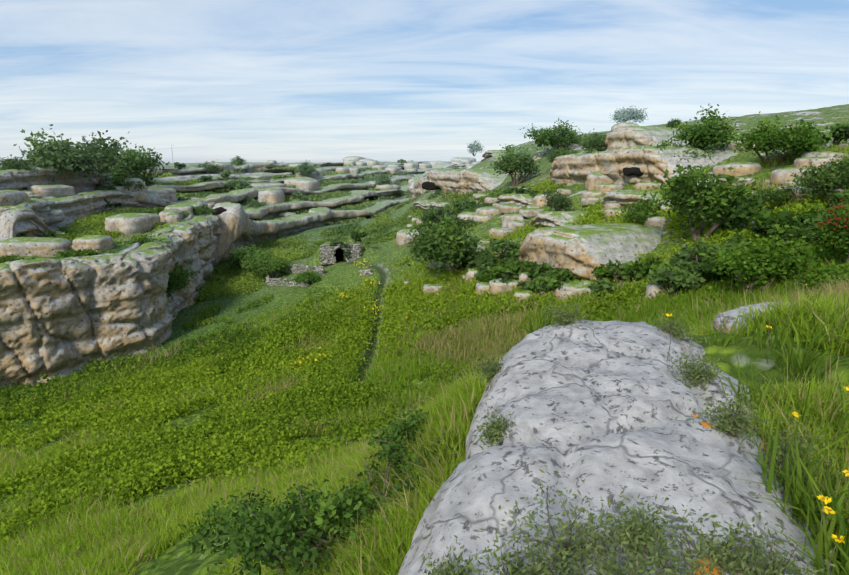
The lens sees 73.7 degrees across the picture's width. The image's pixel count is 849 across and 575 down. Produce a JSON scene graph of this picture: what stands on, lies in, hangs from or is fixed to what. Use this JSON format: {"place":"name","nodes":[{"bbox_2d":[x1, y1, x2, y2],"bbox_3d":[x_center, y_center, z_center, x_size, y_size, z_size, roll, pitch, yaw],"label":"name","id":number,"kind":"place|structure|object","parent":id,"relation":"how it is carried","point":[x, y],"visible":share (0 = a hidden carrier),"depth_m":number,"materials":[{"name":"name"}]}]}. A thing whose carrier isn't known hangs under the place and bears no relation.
{"place":"outdoors","nodes":[
{"label":"outdoors","id":0,"kind":"place"},
{"bbox_2d":[0,104,848,574],"bbox_3d":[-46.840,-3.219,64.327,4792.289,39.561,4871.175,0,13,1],"label":"terrain","id":1,"kind":"structure","parent":0,"point":[176,558],"depth_m":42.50,"materials":[{"name":"green plant"}]},
{"bbox_2d":[266,244,372,286],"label":"stone ruins","id":2,"kind":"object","parent":1,"relation":"on","point":[327,256],"visible":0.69,"depth_m":50.78,"materials":[{"name":"grey stone"}]},
{"bbox_2d":[321,242,346,262],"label":"doorway","id":3,"kind":"structure","parent":2,"relation":"attached to","point":[339,253],"depth_m":54.05,"materials":[{"name":"black"}]},
{"bbox_2d":[0,122,847,388],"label":"rock outcrops","id":4,"kind":"object","parent":1,"relation":"on","point":[63,316],"visible":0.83,"depth_m":40.42,"materials":[{"name":"stone"}]},
{"bbox_2d":[211,167,643,213],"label":"cave openings","id":5,"kind":"object","parent":4,"relation":"attached to","point":[634,171],"visible":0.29,"depth_m":69.71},
{"bbox_2d":[0,104,848,574],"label":"vegetation","id":6,"kind":"object","parent":1,"relation":"on","point":[152,462],"visible":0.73,"depth_m":24.22,"materials":[{"name":"green plant"}]},
{"bbox_2d":[5,111,848,574],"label":"shrub stems","id":7,"kind":"object","parent":1,"relation":"on","point":[603,277],"visible":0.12,"depth_m":4.46,"materials":[{"name":"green plant"}]},
{"bbox_2d":[54,254,848,543],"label":"wildflowers","id":8,"kind":"object","parent":1,"relation":"on","point":[827,510],"visible":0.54,"depth_m":3.38,"materials":[{"name":"yellow plant"}]},
{"bbox_2d":[398,302,834,574],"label":"foreground rock","id":9,"kind":"object","parent":1,"relation":"on","point":[597,407],"visible":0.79,"depth_m":2.97,"materials":[{"name":"stone"}]},
{"bbox_2d":[0,0,848,162],"label":"sky","id":10,"kind":"structure","parent":0,"point":[285,81],"materials":[{"name":"blue"}]}
]}

